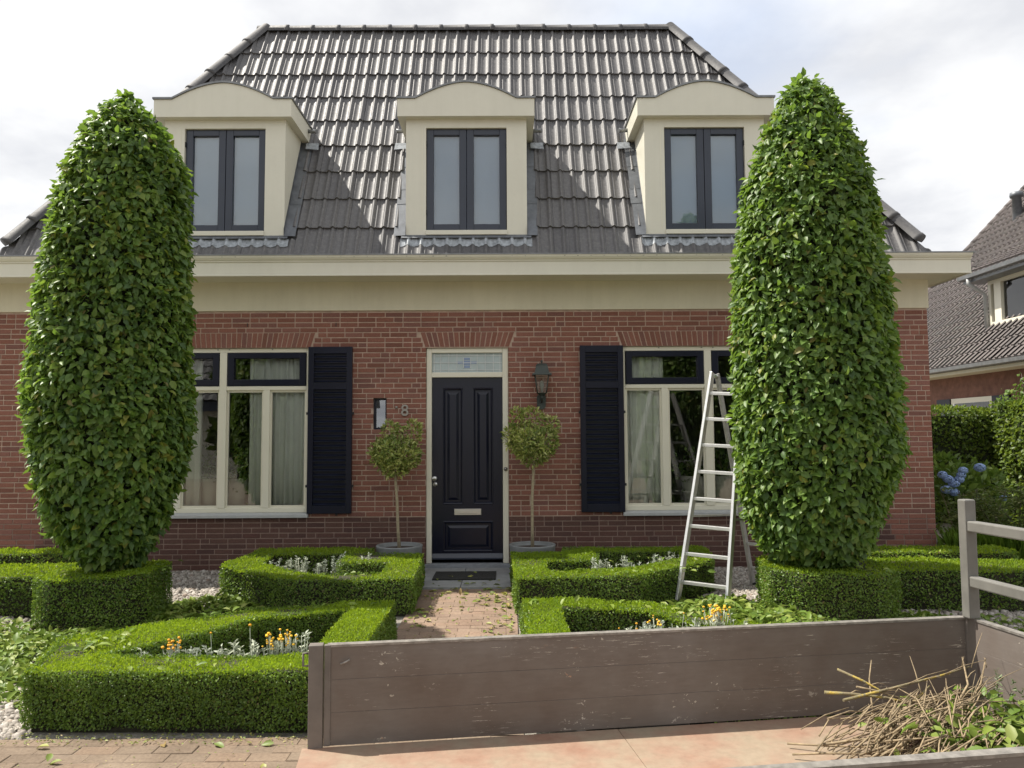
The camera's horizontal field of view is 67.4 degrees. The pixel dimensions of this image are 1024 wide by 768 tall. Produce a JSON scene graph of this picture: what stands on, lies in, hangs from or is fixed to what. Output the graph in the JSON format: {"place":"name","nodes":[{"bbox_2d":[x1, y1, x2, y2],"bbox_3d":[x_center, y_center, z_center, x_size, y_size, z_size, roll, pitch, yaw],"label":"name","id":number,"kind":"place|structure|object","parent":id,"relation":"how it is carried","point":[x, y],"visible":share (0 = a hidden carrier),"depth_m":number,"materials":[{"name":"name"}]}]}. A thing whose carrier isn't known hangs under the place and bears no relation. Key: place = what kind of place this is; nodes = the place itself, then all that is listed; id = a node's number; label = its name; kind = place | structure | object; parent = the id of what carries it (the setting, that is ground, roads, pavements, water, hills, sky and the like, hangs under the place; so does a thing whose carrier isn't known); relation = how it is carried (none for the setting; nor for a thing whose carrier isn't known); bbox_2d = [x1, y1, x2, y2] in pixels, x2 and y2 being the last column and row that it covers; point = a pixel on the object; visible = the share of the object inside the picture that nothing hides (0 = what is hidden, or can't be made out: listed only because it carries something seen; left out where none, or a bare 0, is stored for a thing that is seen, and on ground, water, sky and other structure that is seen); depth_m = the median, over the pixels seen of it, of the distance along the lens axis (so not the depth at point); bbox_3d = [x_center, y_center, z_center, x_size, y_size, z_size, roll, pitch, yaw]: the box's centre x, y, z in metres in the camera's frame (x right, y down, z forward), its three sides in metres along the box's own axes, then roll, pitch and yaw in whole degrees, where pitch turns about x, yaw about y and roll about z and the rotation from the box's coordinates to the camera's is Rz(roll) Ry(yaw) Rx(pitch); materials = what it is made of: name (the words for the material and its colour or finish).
{"place":"outdoors","nodes":[
{"label":"outdoors","id":0,"kind":"place"},
{"bbox_2d":[0,736,498,767],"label":"pavement","id":1,"kind":"structure","parent":0,"point":[150,753],"depth_m":3.90,"materials":[{"name":"brown brick"}]},
{"bbox_2d":[296,499,1023,767],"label":"trailer","id":2,"kind":"object","parent":1,"relation":"on","point":[655,698],"visible":0.91,"depth_m":3.25,"materials":[{"name":"paint"}]},
{"bbox_2d":[787,732,897,749],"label":"branch","id":3,"kind":"object","parent":2,"relation":"on","point":[804,744],"visible":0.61,"depth_m":3.01,"materials":[{"name":"brown wood"}]},
{"bbox_2d":[792,746,914,755],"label":"branch","id":4,"kind":"object","parent":2,"relation":"on","point":[820,753],"visible":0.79,"depth_m":2.93,"materials":[{"name":"brown wood"}]},
{"bbox_2d":[871,690,944,756],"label":"branch","id":5,"kind":"object","parent":2,"relation":"on","point":[881,751],"visible":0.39,"depth_m":2.90,"materials":[{"name":"brown wood"}]},
{"bbox_2d":[801,680,1023,758],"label":"twigs","id":6,"kind":"object","parent":2,"relation":"on","point":[886,711],"visible":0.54,"depth_m":2.97,"materials":[{"name":"brown wood"}]},
{"bbox_2d":[837,668,904,707],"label":"branch","id":7,"kind":"object","parent":6,"relation":"on","point":[855,677],"visible":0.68,"depth_m":3.26,"materials":[{"name":"brown wood"}]},
{"bbox_2d":[869,660,874,722],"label":"branch","id":8,"kind":"object","parent":6,"relation":"on","point":[873,713],"visible":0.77,"depth_m":3.24,"materials":[{"name":"brown wood"}]},
{"bbox_2d":[824,690,922,703],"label":"branch","id":9,"kind":"object","parent":6,"relation":"on","point":[850,694],"visible":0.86,"depth_m":3.18,"materials":[{"name":"brown wood"}]},
{"bbox_2d":[822,724,925,745],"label":"branch","id":10,"kind":"object","parent":6,"relation":"on","point":[843,741],"visible":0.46,"depth_m":2.96,"materials":[{"name":"brown wood"}]},
{"bbox_2d":[856,686,901,699],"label":"branch","id":11,"kind":"object","parent":6,"relation":"on","point":[876,690],"visible":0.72,"depth_m":3.18,"materials":[{"name":"brown wood"}]},
{"bbox_2d":[870,657,929,749],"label":"branch","id":12,"kind":"object","parent":6,"relation":"on","point":[922,692],"visible":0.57,"depth_m":3.20,"materials":[{"name":"brown wood"}]},
{"bbox_2d":[842,657,983,701],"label":"branch","id":13,"kind":"object","parent":6,"relation":"on","point":[890,688],"visible":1,"depth_m":3.21,"materials":[{"name":"brown wood"}]},
{"bbox_2d":[899,686,975,747],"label":"branch","id":14,"kind":"object","parent":6,"relation":"on","point":[902,743],"visible":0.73,"depth_m":2.97,"materials":[{"name":"brown wood"}]},
{"bbox_2d":[858,710,1023,756],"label":"branch","id":15,"kind":"object","parent":6,"relation":"on","point":[869,751],"visible":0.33,"depth_m":2.91,"materials":[{"name":"brown wood"}]},
{"bbox_2d":[891,681,993,713],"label":"branch","id":16,"kind":"object","parent":6,"relation":"on","point":[932,700],"visible":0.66,"depth_m":3.15,"materials":[{"name":"brown wood"}]},
{"bbox_2d":[922,634,981,748],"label":"branch","id":17,"kind":"object","parent":6,"relation":"on","point":[964,691],"visible":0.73,"depth_m":3.17,"materials":[{"name":"brown wood"}]},
{"bbox_2d":[911,667,1023,753],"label":"branch","id":18,"kind":"object","parent":6,"relation":"on","point":[957,710],"visible":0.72,"depth_m":3.04,"materials":[{"name":"brown wood"}]},
{"bbox_2d":[940,706,996,750],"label":"branch","id":19,"kind":"object","parent":6,"relation":"on","point":[944,747],"visible":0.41,"depth_m":3.02,"materials":[{"name":"brown wood"}]},
{"bbox_2d":[944,658,993,745],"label":"branch","id":20,"kind":"object","parent":6,"relation":"on","point":[977,689],"visible":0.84,"depth_m":3.18,"materials":[{"name":"brown wood"}]},
{"bbox_2d":[897,682,972,754],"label":"branch","id":21,"kind":"object","parent":2,"relation":"on","point":[926,704],"visible":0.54,"depth_m":3.13,"materials":[{"name":"brown wood"}]},
{"bbox_2d":[858,685,1023,754],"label":"leafy clippings","id":22,"kind":"object","parent":2,"relation":"on","point":[1013,726],"visible":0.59,"depth_m":2.87,"materials":[{"name":"green plant"}]},
{"bbox_2d":[960,668,1023,722],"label":"conifer clippings","id":23,"kind":"object","parent":2,"relation":"on","point":[997,685],"visible":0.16,"depth_m":3.17,"materials":[{"name":"green plant"}]},
{"bbox_2d":[4,571,712,739],"bbox_3d":[-0.024,2.062,6.681,18.000,0.001,5.154,0,-4,0],"label":"gravel bed","id":24,"kind":"object","parent":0,"point":[51,735],"visible":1,"depth_m":4.17,"materials":[{"name":"grey gravel"}]},
{"bbox_2d":[0,546,76,565],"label":"box hedge","id":25,"kind":"object","parent":24,"relation":"on","point":[8,555],"visible":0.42,"depth_m":8.26,"materials":[{"name":"green plant"}]},
{"bbox_2d":[0,561,142,617],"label":"box hedge","id":26,"kind":"object","parent":24,"relation":"on","point":[16,592],"visible":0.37,"depth_m":6.89,"materials":[{"name":"green plant"}]},
{"bbox_2d":[30,559,172,630],"bbox_3d":[-3.581,1.842,6.794,1.025,0.504,1.021,0,-4,0],"label":"box hedge","id":27,"kind":"object","parent":24,"relation":"on","point":[127,598],"visible":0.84,"depth_m":6.39,"materials":[{"name":"green plant"}]},
{"bbox_2d":[14,89,202,573],"bbox_3d":[-3.608,-0.304,6.991,1.509,4.880,1.515,0,-4,0],"label":"hornbeam tree","id":28,"kind":"object","parent":24,"relation":"on","point":[107,396],"visible":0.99,"depth_m":6.53,"materials":[{"name":"green plant"}]},
{"bbox_2d":[0,590,271,709],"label":"plants","id":29,"kind":"object","parent":24,"relation":"on","point":[19,644],"visible":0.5,"depth_m":6.07,"materials":[{"name":"green plant"}]},
{"bbox_2d":[18,598,397,733],"bbox_3d":[-1.889,1.774,5.035,2.066,0.389,1.862,0,-4,0],"label":"box hedge","id":30,"kind":"object","parent":24,"relation":"on","point":[87,690],"visible":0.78,"depth_m":4.21,"materials":[{"name":"green plant"}]},
{"bbox_2d":[0,571,519,767],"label":"bricks","id":31,"kind":"object","parent":24,"relation":"on","point":[48,757],"visible":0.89,"depth_m":6.11,"materials":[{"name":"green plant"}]},
{"bbox_2d":[218,546,425,616],"bbox_3d":[-1.875,1.947,7.726,2.052,0.399,2.004,0,-4,0],"label":"box hedge","id":32,"kind":"object","parent":24,"relation":"on","point":[256,577],"visible":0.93,"depth_m":7.19,"materials":[{"name":"green plant"}]},
{"bbox_2d":[376,542,422,554],"bbox_3d":[-1.285,2.014,8.760,0.532,0.355,0.532,0,-4,0],"label":"plant pot","id":33,"kind":"object","parent":24,"relation":"on","point":[407,547],"visible":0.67,"depth_m":8.64,"materials":[{"name":"stone"}]},
{"bbox_2d":[366,418,424,547],"bbox_3d":[-1.343,1.141,8.810,0.628,1.509,0.586,2,-4,-29],"label":"standard tree","id":34,"kind":"object","parent":33,"relation":"on","point":[391,461],"visible":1,"depth_m":8.77,"materials":[{"name":"green plant"}]},
{"bbox_2d":[422,568,510,589],"bbox_3d":[-0.544,2.191,8.586,1.120,0.072,1.130,0,-4,0],"label":"doorstep","id":35,"kind":"object","parent":24,"relation":"on","point":[503,576],"visible":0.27,"depth_m":8.30,"materials":[{"name":"grey stone"}]},
{"bbox_2d":[432,571,495,579],"bbox_3d":[-0.526,2.147,8.604,0.695,0.018,0.460,0,-4,0],"label":"doormat","id":36,"kind":"object","parent":35,"relation":"on","point":[463,575],"visible":1,"depth_m":8.56,"materials":[{"name":"black rubber"}]},
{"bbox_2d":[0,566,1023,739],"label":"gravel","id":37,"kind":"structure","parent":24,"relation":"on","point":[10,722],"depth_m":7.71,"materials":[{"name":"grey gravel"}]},
{"bbox_2d":[674,371,757,601],"bbox_3d":[2.265,0.984,7.643,1.500,2.245,0.593,3,-5,-40],"label":"stepladder","id":38,"kind":"object","parent":37,"relation":"on","point":[720,393],"visible":0.48,"depth_m":7.50,"materials":[{"name":"metal"}]},
{"bbox_2d":[509,541,555,561],"bbox_3d":[0.234,2.007,8.768,0.532,0.355,0.532,0,-4,0],"label":"plant pot","id":39,"kind":"object","parent":24,"relation":"on","point":[525,546],"visible":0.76,"depth_m":8.69,"materials":[{"name":"concrete"}]},
{"bbox_2d":[499,405,561,546],"bbox_3d":[0.230,1.058,8.832,0.607,1.656,0.610,3,-5,-41],"label":"standard tree","id":40,"kind":"object","parent":39,"relation":"on","point":[516,437],"visible":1,"depth_m":8.80,"materials":[{"name":"green plant"}]},
{"bbox_2d":[509,544,715,613],"bbox_3d":[1.074,1.929,7.762,2.215,0.406,1.920,0,-4,0],"label":"box hedge","id":41,"kind":"object","parent":24,"relation":"on","point":[548,579],"visible":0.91,"depth_m":7.25,"materials":[{"name":"green plant"}]},
{"bbox_2d":[518,596,861,730],"bbox_3d":[1.078,1.759,5.072,2.062,0.391,1.896,0,-4,0],"label":"box hedge","id":42,"kind":"object","parent":24,"relation":"on","point":[549,615],"visible":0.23,"depth_m":5.63,"materials":[{"name":"green plant"}]},
{"bbox_2d":[701,604,730,625],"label":"silver plant","id":43,"kind":"object","parent":24,"relation":"on","point":[716,613],"visible":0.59,"depth_m":5.16,"materials":[{"name":"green plant"}]},
{"bbox_2d":[727,613,747,624],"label":"silver plant","id":44,"kind":"object","parent":24,"relation":"on","point":[745,622],"visible":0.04,"depth_m":5.14,"materials":[{"name":"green plant"}]},
{"bbox_2d":[724,67,912,569],"bbox_3d":[2.743,-0.419,6.994,1.585,5.038,1.577,0,-4,0],"label":"hornbeam tree","id":45,"kind":"object","parent":24,"relation":"on","point":[821,451],"visible":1,"depth_m":6.51,"materials":[{"name":"green plant"}]},
{"bbox_2d":[754,554,902,622],"bbox_3d":[2.770,1.814,6.838,1.159,0.496,1.124,0,-4,0],"label":"box hedge","id":46,"kind":"object","parent":24,"relation":"on","point":[844,593],"visible":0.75,"depth_m":6.39,"materials":[{"name":"green plant"}]},
{"bbox_2d":[59,556,892,670],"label":"stray leaves","id":47,"kind":"object","parent":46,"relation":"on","point":[94,641],"visible":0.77,"depth_m":5.69,"materials":[{"name":"green plant"}]},
{"bbox_2d":[645,593,1023,631],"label":"clippings","id":48,"kind":"object","parent":24,"relation":"on","point":[741,606],"visible":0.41,"depth_m":5.61,"materials":[{"name":"green plant"}]},
{"bbox_2d":[867,544,1018,562],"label":"box hedge","id":49,"kind":"object","parent":24,"relation":"on","point":[992,551],"visible":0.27,"depth_m":8.08,"materials":[{"name":"green plant"}]},
{"bbox_2d":[866,554,1023,611],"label":"box hedge","id":50,"kind":"object","parent":24,"relation":"on","point":[933,583],"visible":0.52,"depth_m":6.92,"materials":[{"name":"green plant"}]},
{"label":"bed soil","id":51,"kind":"structure","parent":24,"relation":"on","visible":0},
{"bbox_2d":[591,557,602,571],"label":"silver plant","id":52,"kind":"object","parent":51,"relation":"on","point":[599,565],"visible":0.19,"depth_m":7.60,"materials":[{"name":"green plant"}]},
{"bbox_2d":[600,558,611,568],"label":"silver plant","id":53,"kind":"object","parent":51,"relation":"on","point":[607,564],"visible":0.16,"depth_m":7.59,"materials":[{"name":"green plant"}]},
{"bbox_2d":[620,555,634,567],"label":"silver plant","id":54,"kind":"object","parent":51,"relation":"on","point":[625,563],"visible":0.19,"depth_m":7.73,"materials":[{"name":"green plant"}]},
{"bbox_2d":[650,553,657,563],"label":"silver plant","id":55,"kind":"object","parent":51,"relation":"on","point":[653,558],"visible":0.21,"depth_m":7.88,"materials":[{"name":"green plant"}]},
{"bbox_2d":[668,551,678,558],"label":"silver plant","id":56,"kind":"object","parent":51,"relation":"on","point":[671,557],"visible":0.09,"depth_m":8.05,"materials":[{"name":"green plant"}]},
{"bbox_2d":[397,589,523,735],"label":"path","id":57,"kind":"structure","parent":0,"point":[468,624],"depth_m":6.78,"materials":[{"name":"brick"}]},
{"bbox_2d":[0,0,1023,250],"label":"sky","id":58,"kind":"structure","parent":0,"point":[934,89],"materials":[{"name":"white"}]},
{"bbox_2d":[715,475,732,498],"bbox_3d":[2.657,1.362,9.664,0.310,0.420,0.310,0,-4,0],"label":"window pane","id":59,"kind":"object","parent":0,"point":[723,486],"visible":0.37,"depth_m":9.54,"materials":[{"name":"clear glass"}]},
{"bbox_2d":[701,441,731,487],"bbox_3d":[2.682,1.133,9.674,0.644,0.862,0.410,-2,-4,18],"label":"houseplant","id":60,"kind":"object","parent":59,"relation":"in","point":[724,462],"visible":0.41,"depth_m":9.67,"materials":[{"name":"green plant"}]},
{"bbox_2d":[936,522,1003,544],"bbox_3d":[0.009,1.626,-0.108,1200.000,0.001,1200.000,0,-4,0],"label":"ground","id":61,"kind":"structure","parent":0,"point":[945,525],"depth_m":13.09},
{"bbox_2d":[0,22,976,570],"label":"brick house","id":62,"kind":"structure","parent":61,"relation":"on","point":[450,236],"depth_m":9.40,"materials":[{"name":"red brick"}]},
{"bbox_2d":[184,359,203,505],"bbox_3d":[-4.196,0.585,9.515,0.730,2.020,0.092,0,-4,0],"label":"curtain","id":63,"kind":"object","parent":62,"relation":"hanging from","point":[192,493],"visible":0.06,"depth_m":9.49,"materials":[{"name":"fabric"}]},
{"bbox_2d":[201,478,216,505],"bbox_3d":[-3.788,1.395,9.630,0.310,0.420,0.310,0,-4,0],"label":"planter","id":64,"kind":"object","parent":62,"relation":"on","point":[208,491],"visible":0.38,"depth_m":9.51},
{"bbox_2d":[202,444,238,481],"bbox_3d":[-3.760,1.114,9.629,0.683,0.731,0.380,-2,-4,20],"label":"houseplant","id":65,"kind":"object","parent":64,"relation":"in","point":[211,470],"visible":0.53,"depth_m":9.62,"materials":[{"name":"plant"}]},
{"bbox_2d":[228,478,248,504],"bbox_3d":[-3.463,1.393,9.632,0.310,0.420,0.310,0,-4,0],"label":"planter","id":66,"kind":"object","parent":62,"relation":"on","point":[240,486],"visible":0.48,"depth_m":9.52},
{"bbox_2d":[214,444,248,504],"bbox_3d":[-3.452,1.180,9.653,0.587,0.841,0.380,0,-4,0],"label":"houseplant","id":67,"kind":"object","parent":66,"relation":"in","point":[236,464],"visible":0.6,"depth_m":9.62,"materials":[{"name":"green plant"}]},
{"bbox_2d":[170,348,307,518],"bbox_3d":[-3.546,0.593,9.389,2.150,2.064,0.160,0,-4,0],"label":"window","id":68,"kind":"structure","parent":62,"relation":"in","point":[223,383],"depth_m":9.42,"materials":[{"name":"blue paint"}]},
{"bbox_2d":[248,359,304,504],"bbox_3d":[-2.881,0.578,9.522,0.760,2.020,0.092,0,-4,0],"label":"curtain","id":69,"kind":"object","parent":62,"relation":"hanging from","point":[288,450],"visible":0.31,"depth_m":9.52,"materials":[{"name":"fabric"}]},
{"bbox_2d":[374,398,386,428],"bbox_3d":[-1.616,0.370,9.491,0.159,0.379,0.095,0,-4,0],"label":"slit window","id":70,"kind":"structure","parent":62,"relation":"in","point":[380,404],"depth_m":9.52,"materials":[{"name":"white glass"}]},
{"bbox_2d":[432,378,502,559],"bbox_3d":[-0.547,1.026,9.410,0.864,2.210,0.120,0,-4,0],"label":"door","id":71,"kind":"structure","parent":62,"relation":"in","point":[467,445],"depth_m":9.43,"materials":[{"name":"paint"}]},
{"bbox_2d":[532,360,551,408],"bbox_3d":[0.359,0.007,9.277,0.236,0.592,0.287,0,-4,0],"label":"wall lantern","id":72,"kind":"object","parent":62,"relation":"attached to","point":[541,369],"depth_m":9.21,"materials":[{"name":"black metal"}]},
{"bbox_2d":[627,357,662,502],"bbox_3d":[1.653,0.555,9.545,0.490,2.020,0.090,0,-4,0],"label":"curtain","id":73,"kind":"object","parent":62,"relation":"hanging from","point":[643,447],"visible":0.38,"depth_m":9.54,"materials":[{"name":"fabric"}]},
{"bbox_2d":[623,346,744,515],"bbox_3d":[2.419,0.562,9.420,2.150,2.064,0.160,0,-4,0],"label":"window","id":74,"kind":"structure","parent":62,"relation":"in","point":[706,356],"depth_m":9.45,"materials":[{"name":"blue paint"}]},
{"bbox_2d":[681,475,703,502],"bbox_3d":[2.287,1.364,9.662,0.310,0.420,0.310,0,-4,0],"label":"planter","id":75,"kind":"object","parent":62,"relation":"on","point":[687,486],"visible":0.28,"depth_m":9.56,"materials":[{"name":"grey"}]},
{"bbox_2d":[671,444,715,501],"bbox_3d":[2.292,1.158,9.666,0.657,0.844,0.408,0,-4,0],"label":"houseplant","id":76,"kind":"object","parent":75,"relation":"in","point":[690,461],"visible":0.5,"depth_m":9.67,"materials":[{"name":"green plant"}]},
{"bbox_2d":[931,404,1001,522],"bbox_3d":[7.797,1.470,14.194,2.826,2.207,0.911,0,-4,0],"label":"tall hedge","id":77,"kind":"object","parent":61,"relation":"on","point":[955,431],"visible":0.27,"depth_m":13.96,"materials":[{"name":"green plant"}]},
{"bbox_2d":[933,450,1011,545],"bbox_3d":[6.425,1.667,10.996,1.391,1.459,1.095,0,-4,0],"label":"hydrangea bush","id":78,"kind":"object","parent":61,"relation":"on","point":[961,478],"visible":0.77,"depth_m":10.84,"materials":[{"name":"green plant"}]},
{"bbox_2d":[927,185,1023,415],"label":"neighbouring house","id":79,"kind":"structure","parent":61,"relation":"on","point":[975,322],"depth_m":18.21,"materials":[{"name":"tile"}]},
{"bbox_2d":[951,396,991,415],"bbox_3d":[10.807,0.978,18.028,0.047,1.320,1.600,0,-4,0],"label":"window","id":80,"kind":"structure","parent":79,"relation":"in","point":[979,401],"depth_m":17.95,"materials":[{"name":"white glass"}]},
{"bbox_2d":[935,485,1023,529],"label":"feathery shrub","id":81,"kind":"object","parent":61,"relation":"on","point":[1018,500],"visible":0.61,"depth_m":10.11,"materials":[{"name":"green plant"}]},
{"bbox_2d":[986,399,1023,524],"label":"tall hedge","id":82,"kind":"object","parent":61,"relation":"on","point":[1009,451],"visible":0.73,"depth_m":13.38,"materials":[{"name":"green plant"}]},
{"bbox_2d":[995,371,1023,407],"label":"climbing rose","id":83,"kind":"object","parent":82,"relation":"on","point":[1008,393],"visible":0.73,"depth_m":13.46,"materials":[{"name":"green plant"}]},
{"bbox_2d":[934,521,1023,562],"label":"ornamental grass","id":84,"kind":"object","parent":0,"point":[951,537],"depth_m":8.72,"materials":[{"name":"green plant"}]},
{"label":"bed soil","id":85,"kind":"structure","parent":0,"visible":0},
{"bbox_2d":[136,647,148,656],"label":"silver plant","id":86,"kind":"object","parent":85,"relation":"on","point":[143,652],"visible":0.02,"depth_m":4.66,"materials":[{"name":"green plant"}]},
{"bbox_2d":[161,636,181,657],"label":"silver plant","id":87,"kind":"object","parent":85,"relation":"on","point":[171,649],"visible":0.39,"depth_m":4.59,"materials":[{"name":"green plant"}]},
{"bbox_2d":[181,646,201,657],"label":"silver plant","id":88,"kind":"object","parent":85,"relation":"on","point":[192,651],"visible":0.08,"depth_m":4.63,"materials":[{"name":"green plant"}]},
{"bbox_2d":[202,632,222,656],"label":"silver plant","id":89,"kind":"object","parent":85,"relation":"on","point":[209,649],"visible":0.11,"depth_m":4.67,"materials":[{"name":"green plant"}]},
{"bbox_2d":[219,639,243,658],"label":"silver plant","id":90,"kind":"object","parent":85,"relation":"on","point":[226,653],"visible":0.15,"depth_m":4.68,"materials":[{"name":"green plant"}]},
{"bbox_2d":[237,624,261,658],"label":"silver plant","id":91,"kind":"object","parent":85,"relation":"on","point":[252,650],"visible":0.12,"depth_m":4.66,"materials":[{"name":"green plant"}]},
{"bbox_2d":[259,632,283,655],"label":"silver plant","id":92,"kind":"object","parent":85,"relation":"on","point":[271,645],"visible":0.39,"depth_m":4.66,"materials":[{"name":"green plant"}]},
{"bbox_2d":[274,628,297,654],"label":"silver plant","id":93,"kind":"object","parent":85,"relation":"on","point":[287,649],"visible":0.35,"depth_m":4.69,"materials":[{"name":"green plant"}]},
{"bbox_2d":[293,630,310,654],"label":"silver plant","id":94,"kind":"object","parent":85,"relation":"on","point":[301,641],"visible":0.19,"depth_m":4.71,"materials":[{"name":"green plant"}]},
{"label":"bed soil","id":95,"kind":"structure","parent":0,"visible":0},
{"bbox_2d":[639,621,652,628],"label":"silver plant","id":96,"kind":"object","parent":95,"relation":"on","point":[645,626],"visible":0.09,"depth_m":5.16,"materials":[{"name":"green plant"}]},
{"bbox_2d":[647,615,663,628],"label":"silver plant","id":97,"kind":"object","parent":95,"relation":"on","point":[660,622],"visible":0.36,"depth_m":5.18,"materials":[{"name":"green plant"}]},
{"bbox_2d":[684,617,701,626],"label":"silver plant","id":98,"kind":"object","parent":95,"relation":"on","point":[697,624],"visible":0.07,"depth_m":5.21,"materials":[{"name":"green plant"}]},
{"label":"bed soil","id":99,"kind":"structure","parent":0,"visible":0},
{"bbox_2d":[269,558,284,567],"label":"silver plant","id":100,"kind":"object","parent":99,"relation":"on","point":[277,564],"visible":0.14,"depth_m":7.94,"materials":[{"name":"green plant"}]},
{"bbox_2d":[285,555,298,571],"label":"silver plant","id":101,"kind":"object","parent":99,"relation":"on","point":[289,565],"visible":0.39,"depth_m":8.05,"materials":[{"name":"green plant"}]},
{"bbox_2d":[297,556,309,572],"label":"silver plant","id":102,"kind":"object","parent":99,"relation":"on","point":[305,567],"visible":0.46,"depth_m":7.88,"materials":[{"name":"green plant"}]},
{"bbox_2d":[312,559,327,574],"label":"silver plant","id":103,"kind":"object","parent":99,"relation":"on","point":[320,568],"visible":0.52,"depth_m":7.96,"materials":[{"name":"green plant"}]},
{"bbox_2d":[330,551,345,575],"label":"silver plant","id":104,"kind":"object","parent":99,"relation":"on","point":[333,566],"visible":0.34,"depth_m":8.04,"materials":[{"name":"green plant"}]}
]}

